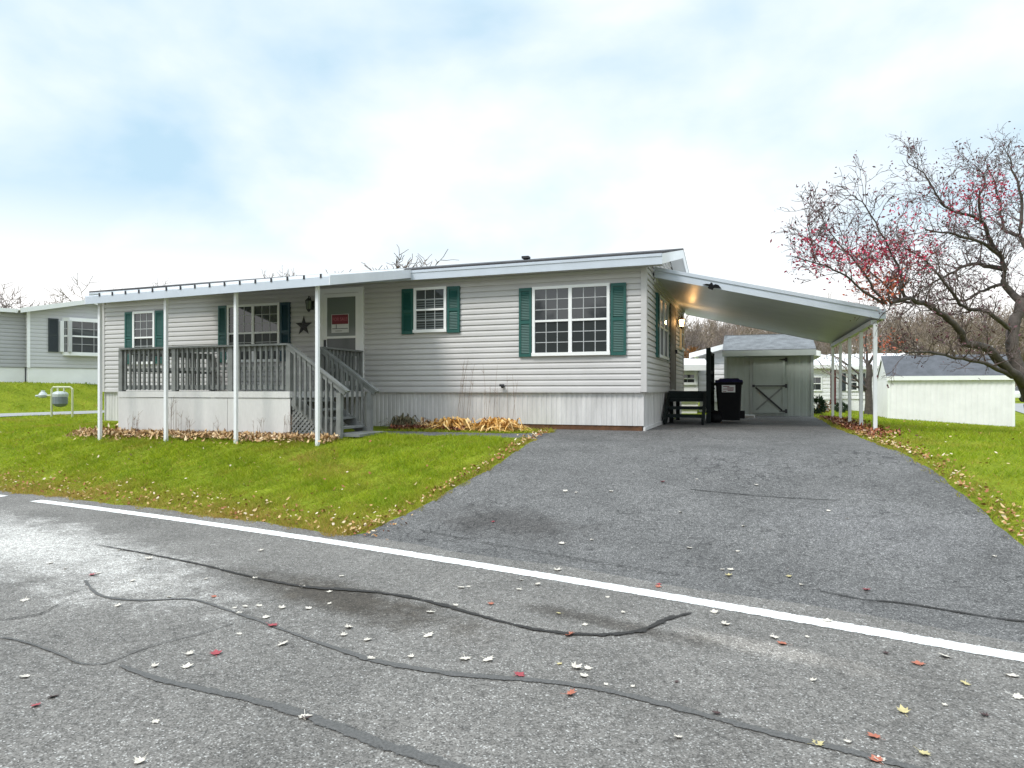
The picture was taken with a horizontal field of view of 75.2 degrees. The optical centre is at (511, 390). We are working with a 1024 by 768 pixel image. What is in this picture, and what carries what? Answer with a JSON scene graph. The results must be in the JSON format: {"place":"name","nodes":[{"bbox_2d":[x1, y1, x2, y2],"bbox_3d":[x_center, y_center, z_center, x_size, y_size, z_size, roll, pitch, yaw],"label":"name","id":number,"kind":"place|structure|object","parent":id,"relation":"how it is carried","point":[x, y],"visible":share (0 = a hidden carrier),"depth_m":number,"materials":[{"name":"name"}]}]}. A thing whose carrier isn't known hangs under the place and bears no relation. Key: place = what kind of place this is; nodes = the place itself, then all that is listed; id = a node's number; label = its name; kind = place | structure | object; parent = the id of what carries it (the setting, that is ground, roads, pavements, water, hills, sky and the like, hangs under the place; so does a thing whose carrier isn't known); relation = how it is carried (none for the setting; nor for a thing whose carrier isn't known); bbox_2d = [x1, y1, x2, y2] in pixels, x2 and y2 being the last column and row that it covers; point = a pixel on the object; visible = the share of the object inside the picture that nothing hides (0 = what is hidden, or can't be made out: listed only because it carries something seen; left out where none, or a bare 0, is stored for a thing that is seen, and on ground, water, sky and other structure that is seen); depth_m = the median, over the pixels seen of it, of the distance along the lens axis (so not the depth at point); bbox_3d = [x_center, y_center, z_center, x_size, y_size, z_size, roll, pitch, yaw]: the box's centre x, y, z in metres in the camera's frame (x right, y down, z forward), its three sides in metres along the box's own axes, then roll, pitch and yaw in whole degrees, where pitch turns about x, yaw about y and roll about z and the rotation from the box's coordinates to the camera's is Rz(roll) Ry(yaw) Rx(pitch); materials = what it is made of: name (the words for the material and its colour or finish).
{"place":"outdoors","nodes":[
{"label":"outdoors","id":0,"kind":"place"},
{"bbox_2d":[0,410,103,416],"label":"side path","id":1,"kind":"structure","parent":0,"point":[39,413],"depth_m":21.58,"materials":[{"name":"grey concrete"}]},
{"bbox_2d":[387,431,547,438],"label":"path","id":2,"kind":"structure","parent":0,"point":[487,434],"depth_m":12.34,"materials":[{"name":"concrete"}]},
{"bbox_2d":[0,490,1023,767],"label":"road","id":3,"kind":"structure","parent":0,"point":[82,642],"depth_m":3.87,"materials":[{"name":"grey asphalt"}]},
{"bbox_2d":[134,753,147,762],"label":"fallen leaf","id":4,"kind":"object","parent":3,"relation":"on","point":[138,760],"visible":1,"depth_m":2.85,"materials":[{"name":"white plant"}]},
{"bbox_2d":[181,662,193,669],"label":"fallen leaf","id":5,"kind":"object","parent":3,"relation":"on","point":[188,664],"visible":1,"depth_m":3.83,"materials":[{"name":"white plant"}]},
{"bbox_2d":[210,649,221,654],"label":"fallen leaf","id":6,"kind":"object","parent":3,"relation":"on","point":[215,651],"visible":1,"depth_m":4.02,"materials":[{"name":"red plant"}]},
{"bbox_2d":[299,709,310,719],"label":"fallen leaf","id":7,"kind":"object","parent":3,"relation":"on","point":[300,716],"visible":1,"depth_m":3.25,"materials":[{"name":"white plant"}]},
{"bbox_2d":[481,656,493,660],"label":"fallen leaf","id":8,"kind":"object","parent":3,"relation":"on","point":[488,658],"visible":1,"depth_m":3.93,"materials":[{"name":"white plant"}]},
{"bbox_2d":[514,671,523,675],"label":"fallen leaf","id":9,"kind":"object","parent":3,"relation":"on","point":[519,673],"visible":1,"depth_m":3.72,"materials":[{"name":"red plant"}]},
{"bbox_2d":[563,688,575,694],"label":"fallen leaf","id":10,"kind":"object","parent":3,"relation":"on","point":[571,691],"visible":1,"depth_m":3.49,"materials":[{"name":"plant"}]},
{"bbox_2d":[567,661,582,667],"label":"fallen leaf","id":11,"kind":"object","parent":3,"relation":"on","point":[574,665],"visible":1,"depth_m":3.82,"materials":[{"name":"white plant"}]},
{"bbox_2d":[808,739,823,745],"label":"fallen leaf","id":12,"kind":"object","parent":3,"relation":"on","point":[820,743],"visible":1,"depth_m":2.99,"materials":[{"name":"yellow plant"}]},
{"bbox_2d":[869,754,883,764],"bbox_3d":[1.559,1.579,2.850,0.061,0.010,0.082,0,0,28],"label":"fallen leaf","id":13,"kind":"object","parent":3,"relation":"on","point":[874,759],"visible":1,"depth_m":2.86,"materials":[{"name":"plant"}]},
{"bbox_2d":[868,732,884,739],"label":"fallen leaf","id":14,"kind":"object","parent":3,"relation":"on","point":[874,735],"visible":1,"depth_m":3.06,"materials":[{"name":"plant"}]},
{"bbox_2d":[896,704,910,716],"bbox_3d":[1.934,1.578,3.279,0.068,0.017,0.092,0,7,11],"label":"fallen leaf","id":15,"kind":"object","parent":3,"relation":"on","point":[903,709],"visible":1,"depth_m":3.29,"materials":[{"name":"yellow plant"}]},
{"bbox_2d":[911,660,924,665],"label":"fallen leaf","id":16,"kind":"object","parent":3,"relation":"on","point":[918,662],"visible":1,"depth_m":3.87,"materials":[{"name":"plant"}]},
{"bbox_2d":[915,747,929,754],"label":"fallen leaf","id":17,"kind":"object","parent":3,"relation":"on","point":[923,752],"visible":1,"depth_m":2.91,"materials":[{"name":"yellow plant"}]},
{"bbox_2d":[1007,692,1023,698],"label":"fallen leaf","id":18,"kind":"object","parent":3,"relation":"on","point":[1018,696],"visible":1,"depth_m":3.45,"materials":[{"name":"white plant"}]},
{"bbox_2d":[0,383,1023,545],"bbox_3d":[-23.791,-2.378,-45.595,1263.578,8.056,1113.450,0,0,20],"label":"ground","id":19,"kind":"structure","parent":0,"point":[90,404],"depth_m":10.33,"materials":[{"name":"plant"}]},
{"bbox_2d":[0,282,49,308],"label":"bare tree","id":20,"kind":"object","parent":19,"relation":"on","point":[9,304],"visible":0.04,"depth_m":52.58,"materials":[{"name":"grey plant"}]},
{"bbox_2d":[0,300,97,384],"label":"neighbour home","id":21,"kind":"object","parent":19,"relation":"on","point":[54,343],"visible":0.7,"depth_m":26.45,"materials":[{"name":"white plastic"}]},
{"bbox_2d":[60,317,97,356],"bbox_3d":[-17.370,-2.190,27.221,1.860,1.520,0.500,0,0,-43],"label":"bay window","id":22,"kind":"structure","parent":21,"relation":"in","point":[78,336],"depth_m":26.90,"materials":[{"name":"white paint"}]},
{"bbox_2d":[35,386,73,416],"bbox_3d":[-13.198,0.366,19.166,1.086,1.007,0.390,0,0,-6],"label":"gas meter","id":23,"kind":"object","parent":19,"relation":"on","point":[58,398],"visible":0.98,"depth_m":19.16,"materials":[{"name":"grey metal"}]},
{"bbox_2d":[0,381,115,431],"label":"grass","id":24,"kind":"structure","parent":19,"relation":"on","point":[75,416],"depth_m":19.86,"materials":[{"name":"green plant"}]},
{"bbox_2d":[44,273,100,304],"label":"bare tree","id":25,"kind":"object","parent":19,"relation":"on","point":[65,296],"visible":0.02,"depth_m":51.04,"materials":[{"name":"grey plant"}]},
{"bbox_2d":[127,415,139,430],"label":"dry stalks","id":26,"kind":"object","parent":19,"relation":"on","point":[133,422],"visible":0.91,"depth_m":13.27,"materials":[{"name":"beige plant"}]},
{"bbox_2d":[168,395,176,431],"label":"dry stalks","id":27,"kind":"object","parent":19,"relation":"on","point":[173,417],"visible":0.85,"depth_m":12.95,"materials":[{"name":"plant"}]},
{"bbox_2d":[177,412,191,432],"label":"dry stalks","id":28,"kind":"object","parent":19,"relation":"on","point":[186,419],"visible":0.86,"depth_m":12.83,"materials":[{"name":"beige plant"}]},
{"bbox_2d":[62,423,339,445],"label":"leaf litter","id":29,"kind":"object","parent":19,"relation":"on","point":[259,436],"visible":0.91,"depth_m":12.56,"materials":[{"name":"brown plant"}]},
{"bbox_2d":[85,268,410,445],"bbox_3d":[-5.229,-0.786,13.437,5.680,3.552,2.888,0,0,20],"label":"porch awning","id":30,"kind":"object","parent":19,"relation":"on","point":[317,281],"visible":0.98,"depth_m":12.00,"materials":[{"name":"white paint"}]},
{"bbox_2d":[118,343,386,438],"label":"porch deck","id":31,"kind":"structure","parent":19,"relation":"on","point":[201,409],"depth_m":12.81,"materials":[{"name":"grey paint"}]},
{"bbox_2d":[252,417,265,432],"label":"dry stalks","id":32,"kind":"object","parent":19,"relation":"on","point":[260,425],"visible":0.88,"depth_m":12.23,"materials":[{"name":"beige plant"}]},
{"bbox_2d":[262,265,294,277],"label":"bare tree","id":33,"kind":"object","parent":19,"relation":"on","point":[293,272],"visible":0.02,"depth_m":61.08,"materials":[{"name":"grey plant"}]},
{"bbox_2d":[284,414,295,436],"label":"dry stalks","id":34,"kind":"object","parent":19,"relation":"on","point":[289,427],"visible":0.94,"depth_m":12.04,"materials":[{"name":"beige plant"}]},
{"bbox_2d":[296,244,453,275],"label":"bare tree","id":35,"kind":"object","parent":19,"relation":"on","point":[398,266],"visible":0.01,"depth_m":44.40,"materials":[{"name":"grey plant"}]},
{"bbox_2d":[89,248,688,430],"bbox_3d":[-2.677,-1.192,18.182,14.320,4.384,7.912,0,0,20],"label":"mobile home","id":36,"kind":"object","parent":19,"relation":"on","point":[589,342],"visible":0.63,"depth_m":13.76,"materials":[{"name":"plastic"}]},
{"bbox_2d":[132,311,154,363],"bbox_3d":[-9.229,-1.335,16.686,0.750,1.330,0.096,0,0,20],"label":"window","id":37,"kind":"structure","parent":36,"relation":"in","point":[143,322],"depth_m":16.68,"materials":[{"name":"white paint"}]},
{"bbox_2d":[226,302,280,362],"bbox_3d":[-6.040,-1.350,15.535,1.530,1.360,0.096,0,0,20],"label":"window","id":38,"kind":"structure","parent":36,"relation":"in","point":[257,323],"depth_m":15.49,"materials":[{"name":"white paint"}]},
{"bbox_2d":[296,316,311,333],"bbox_3d":[-4.728,-1.498,15.046,0.447,0.425,0.065,0,0,20],"label":"barn star","id":39,"kind":"object","parent":36,"relation":"attached to","point":[303,325],"visible":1,"depth_m":15.04,"materials":[{"name":"metal"}]},
{"bbox_2d":[305,296,313,311],"bbox_3d":[-4.539,-1.950,14.907,0.170,0.359,0.210,0,0,20],"label":"wall lantern","id":40,"kind":"object","parent":36,"relation":"attached to","point":[309,302],"depth_m":14.85,"materials":[{"name":"metal"}]},
{"bbox_2d":[331,314,348,332],"bbox_3d":[-3.805,-1.495,14.716,0.450,0.410,0.012,0,0,20],"label":"door sign","id":41,"kind":"object","parent":36,"relation":"attached to","point":[339,323],"visible":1,"depth_m":14.71,"materials":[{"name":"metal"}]},
{"bbox_2d":[320,287,363,385],"bbox_3d":[-3.779,-1.160,14.717,1.140,2.240,0.080,0,0,20],"label":"door","id":42,"kind":"structure","parent":36,"relation":"in","point":[344,302],"depth_m":14.69,"materials":[{"name":"white paint"}]},
{"bbox_2d":[413,286,446,332],"bbox_3d":[-1.718,-1.705,13.975,0.780,0.950,0.096,0,0,20],"label":"window","id":43,"kind":"structure","parent":36,"relation":"in","point":[429,303],"depth_m":13.96,"materials":[{"name":"white paint"}]},
{"bbox_2d":[531,283,610,355],"bbox_3d":[1.137,-1.375,12.945,1.570,1.370,0.096,0,0,20],"label":"window","id":44,"kind":"structure","parent":36,"relation":"in","point":[568,320],"depth_m":12.91,"materials":[{"name":"white paint"}]},
{"bbox_2d":[660,295,668,359],"bbox_3d":[3.350,-1.370,14.738,0.096,1.320,1.520,0,0,20],"label":"window","id":45,"kind":"structure","parent":36,"relation":"in","point":[664,305],"depth_m":14.71,"materials":[{"name":"white paint"}]},
{"bbox_2d":[669,303,677,389],"bbox_3d":[4.044,-1.075,16.625,0.100,2.090,1.120,0,0,20],"label":"door","id":46,"kind":"structure","parent":36,"relation":"in","point":[673,351],"depth_m":16.45,"materials":[{"name":"metal"}]},
{"bbox_2d":[676,315,684,328],"bbox_3d":[4.408,-1.799,17.386,0.221,0.358,0.147,0,0,20],"label":"wall lantern","id":47,"kind":"object","parent":36,"relation":"attached to","point":[681,319],"depth_m":17.35,"materials":[{"name":"glass"}]},
{"bbox_2d":[679,317,684,350],"bbox_3d":[4.767,-1.585,18.665,0.096,0.890,0.770,0,0,20],"label":"window","id":48,"kind":"structure","parent":36,"relation":"in","point":[681,334],"depth_m":18.32,"materials":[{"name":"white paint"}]},
{"bbox_2d":[376,413,420,428],"bbox_3d":[-2.288,0.616,13.795,1.103,0.339,0.650,0,0,28],"label":"weed","id":49,"kind":"object","parent":19,"relation":"on","point":[401,420],"visible":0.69,"depth_m":13.69,"materials":[{"name":"green plant"}]},
{"bbox_2d":[413,417,437,428],"bbox_3d":[-1.819,0.649,13.621,0.838,0.248,0.455,0,0,32],"label":"weed","id":50,"kind":"object","parent":19,"relation":"on","point":[426,422],"visible":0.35,"depth_m":13.58,"materials":[{"name":"beige plant"}]},
{"bbox_2d":[388,422,473,430],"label":"leaf litter","id":51,"kind":"object","parent":19,"relation":"on","point":[399,426],"visible":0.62,"depth_m":13.25,"materials":[{"name":"brown plant"}]},
{"bbox_2d":[421,416,477,430],"bbox_3d":[-1.232,0.640,13.358,1.377,0.284,0.857,0,0,30],"label":"dried plant","id":52,"kind":"object","parent":19,"relation":"on","point":[453,421],"visible":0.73,"depth_m":13.17,"materials":[{"name":"plant"}]},
{"bbox_2d":[458,360,474,417],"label":"dry stalks","id":53,"kind":"object","parent":19,"relation":"on","point":[465,388],"visible":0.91,"depth_m":13.54,"materials":[{"name":"plant"}]},
{"bbox_2d":[483,369,496,417],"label":"dry stalks","id":54,"kind":"object","parent":19,"relation":"on","point":[489,398],"visible":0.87,"depth_m":13.34,"materials":[{"name":"brown plant"}]},
{"bbox_2d":[464,416,530,431],"bbox_3d":[-0.299,0.637,12.994,1.586,0.291,0.978,0,0,20],"label":"dried plant","id":55,"kind":"object","parent":19,"relation":"on","point":[501,424],"visible":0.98,"depth_m":12.81,"materials":[{"name":"plant"}]},
{"bbox_2d":[0,419,1023,537],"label":"leaf litter","id":56,"kind":"object","parent":19,"relation":"on","point":[960,483],"visible":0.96,"depth_m":8.82,"materials":[{"name":"brown plant"}]},
{"bbox_2d":[506,374,517,412],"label":"dry stalks","id":57,"kind":"object","parent":19,"relation":"on","point":[511,394],"visible":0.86,"depth_m":13.14,"materials":[{"name":"brown plant"}]},
{"bbox_2d":[684,344,699,357],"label":"shrub","id":58,"kind":"object","parent":19,"relation":"on","point":[693,349],"visible":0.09,"depth_m":45.76,"materials":[{"name":"brown plant"}]},
{"bbox_2d":[682,358,705,412],"bbox_3d":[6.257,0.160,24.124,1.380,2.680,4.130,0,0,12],"label":"neighbour home","id":59,"kind":"object","parent":19,"relation":"on","point":[693,367],"visible":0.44,"depth_m":22.37,"materials":[{"name":"white paint"}]},
{"bbox_2d":[684,373,696,384],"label":"window","id":60,"kind":"structure","parent":59,"relation":"in","point":[689,378],"depth_m":22.35,"materials":[{"name":"white paint"}]},
{"bbox_2d":[684,320,723,357],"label":"bare tree","id":61,"kind":"object","parent":19,"relation":"on","point":[702,346],"visible":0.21,"depth_m":61.97,"materials":[{"name":"brown plant"}]},
{"bbox_2d":[707,324,743,346],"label":"bare tree","id":62,"kind":"object","parent":19,"relation":"on","point":[716,332],"visible":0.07,"depth_m":64.69,"materials":[{"name":"brown plant"}]},
{"bbox_2d":[711,326,759,346],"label":"bare tree","id":63,"kind":"object","parent":19,"relation":"on","point":[717,340],"visible":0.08,"depth_m":61.44,"materials":[{"name":"brown plant"}]},
{"bbox_2d":[689,344,820,411],"bbox_3d":[10.063,-0.280,27.788,4.330,3.260,9.660,0,0,20],"label":"neighbour home","id":64,"kind":"object","parent":19,"relation":"on","point":[718,364],"visible":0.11,"depth_m":23.95,"materials":[{"name":"white paint"}]},
{"bbox_2d":[722,334,815,416],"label":"garden shed","id":65,"kind":"structure","parent":19,"relation":"on","point":[774,373],"depth_m":19.94,"materials":[{"name":"grey"}]},
{"bbox_2d":[752,357,786,412],"bbox_3d":[7.718,-0.173,19.922,0.976,1.665,0.058,0,0,20],"label":"door","id":66,"kind":"structure","parent":65,"relation":"in","point":[769,385],"depth_m":19.93,"materials":[{"name":"grey"}]},
{"bbox_2d":[654,267,885,428],"bbox_3d":[5.977,-0.851,15.969,4.138,3.298,7.000,0,0,20],"label":"carport","id":67,"kind":"object","parent":19,"relation":"on","point":[808,316],"visible":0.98,"depth_m":13.96,"materials":[{"name":"white paint"}]},
{"bbox_2d":[703,282,721,289],"bbox_3d":[3.903,-2.045,12.977,0.358,0.158,0.025,0,0,20],"label":"eagle ornament","id":68,"kind":"object","parent":67,"relation":"attached to","point":[711,286],"visible":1,"depth_m":12.96,"materials":[{"name":"black plastic"}]},
{"bbox_2d":[763,332,829,351],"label":"bare tree","id":69,"kind":"object","parent":19,"relation":"on","point":[823,347],"visible":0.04,"depth_m":61.60,"materials":[{"name":"brown plant"}]},
{"bbox_2d":[814,394,827,414],"bbox_3d":[10.268,0.473,22.515,0.794,0.774,0.801,0,0,20],"label":"shrub","id":70,"kind":"object","parent":19,"relation":"on","point":[822,403],"visible":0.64,"depth_m":22.36,"materials":[{"name":"green plant"}]},
{"bbox_2d":[819,401,830,412],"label":"shrub","id":71,"kind":"object","parent":19,"relation":"on","point":[827,410],"visible":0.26,"depth_m":29.90,"materials":[{"name":"grey plant"}]},
{"bbox_2d":[814,361,837,408],"bbox_3d":[16.939,-0.105,38.858,2.760,3.310,6.630,0,0,17],"label":"neighbour home","id":72,"kind":"object","parent":19,"relation":"on","point":[822,383],"visible":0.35,"depth_m":35.78,"materials":[{"name":"white paint"}]},
{"bbox_2d":[814,376,821,390],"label":"window","id":73,"kind":"structure","parent":72,"relation":"in","point":[817,379],"depth_m":35.82,"materials":[{"name":"white paint"}]},
{"bbox_2d":[834,401,847,412],"bbox_3d":[16.849,0.813,33.987,0.844,0.703,0.797,0,0,20],"label":"shrub","id":74,"kind":"object","parent":19,"relation":"on","point":[844,408],"visible":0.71,"depth_m":33.86,"materials":[{"name":"green plant"}]},
{"bbox_2d":[684,292,1023,386],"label":"woods","id":75,"kind":"object","parent":19,"relation":"on","point":[998,338],"visible":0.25,"depth_m":81.21,"materials":[{"name":"plant"}]},
{"bbox_2d":[814,353,907,411],"bbox_3d":[20.954,-0.330,40.443,5.560,3.860,7.130,0,0,16],"label":"neighbour home","id":76,"kind":"object","parent":19,"relation":"on","point":[854,398],"visible":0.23,"depth_m":37.65,"materials":[{"name":"white paint"}]},
{"bbox_2d":[830,370,835,403],"bbox_3d":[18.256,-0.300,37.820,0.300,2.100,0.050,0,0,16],"label":"door","id":77,"kind":"structure","parent":76,"relation":"in","point":[830,370],"depth_m":37.78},
{"bbox_2d":[846,373,857,390],"bbox_3d":[19.195,-0.495,37.540,0.620,1.010,0.096,0,0,16],"label":"window","id":78,"kind":"structure","parent":76,"relation":"in","point":[853,382],"depth_m":37.51,"materials":[{"name":"white paint"}]},
{"bbox_2d":[820,415,921,437],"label":"leaf litter","id":79,"kind":"object","parent":19,"relation":"on","point":[850,425],"visible":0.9,"depth_m":12.83,"materials":[{"name":"brown plant"}]},
{"bbox_2d":[815,286,933,414],"bbox_3d":[17.078,-1.971,32.659,6.306,6.494,5.822,0,0,20],"label":"yard tree","id":80,"kind":"object","parent":19,"relation":"on","point":[867,390],"visible":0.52,"depth_m":32.93,"materials":[{"name":"brown plant"}]},
{"bbox_2d":[770,121,1023,405],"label":"crabapple tree","id":81,"kind":"object","parent":19,"relation":"on","point":[1012,367],"visible":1,"depth_m":12.76,"materials":[{"name":"brown plant"}]},
{"bbox_2d":[814,411,1023,543],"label":"grass","id":82,"kind":"structure","parent":19,"relation":"on","point":[942,427],"depth_m":9.89,"materials":[{"name":"green plant"}]},
{"bbox_2d":[877,354,1014,426],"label":"storage shed","id":83,"kind":"structure","parent":19,"relation":"on","point":[930,389],"depth_m":27.80,"materials":[{"name":"metal"}]},
{"bbox_2d":[0,0,1023,354],"label":"sky","id":84,"kind":"structure","parent":0,"point":[143,142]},
{"bbox_2d":[352,415,1023,642],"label":"driveway","id":85,"kind":"structure","parent":0,"point":[909,541],"depth_m":6.95,"materials":[{"name":"grey asphalt"}]},
{"bbox_2d":[663,348,713,424],"bbox_3d":[4.262,-0.073,15.881,0.965,1.854,2.631,0,0,20],"label":"side stoop","id":86,"kind":"object","parent":85,"relation":"on","point":[706,397],"visible":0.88,"depth_m":15.38,"materials":[{"name":"paint"}]},
{"bbox_2d":[711,410,721,422],"bbox_3d":[4.784,0.633,15.758,0.357,0.385,0.405,0,0,20],"label":"rubbish bag","id":87,"kind":"object","parent":85,"relation":"on","point":[715,416],"visible":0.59,"depth_m":15.60,"materials":[{"name":"black plastic"}]},
{"bbox_2d":[711,378,744,420],"bbox_3d":[5.149,0.225,15.949,0.822,1.050,0.740,0,0,20],"label":"wheeled bin","id":88,"kind":"object","parent":85,"relation":"on","point":[728,392],"visible":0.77,"depth_m":15.64,"materials":[{"name":"black plastic"}]},
{"bbox_2d":[745,415,754,417],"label":"paving slab","id":89,"kind":"structure","parent":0,"point":[749,416],"depth_m":18.50,"materials":[{"name":"concrete"}]},
{"bbox_2d":[1015,403,1023,412],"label":"road","id":90,"kind":"structure","parent":0,"point":[1019,407],"depth_m":44.77,"materials":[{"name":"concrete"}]},
{"bbox_2d":[1015,386,1023,401],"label":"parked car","id":91,"kind":"object","parent":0,"point":[1017,394],"visible":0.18,"depth_m":57.14,"materials":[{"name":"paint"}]}
]}

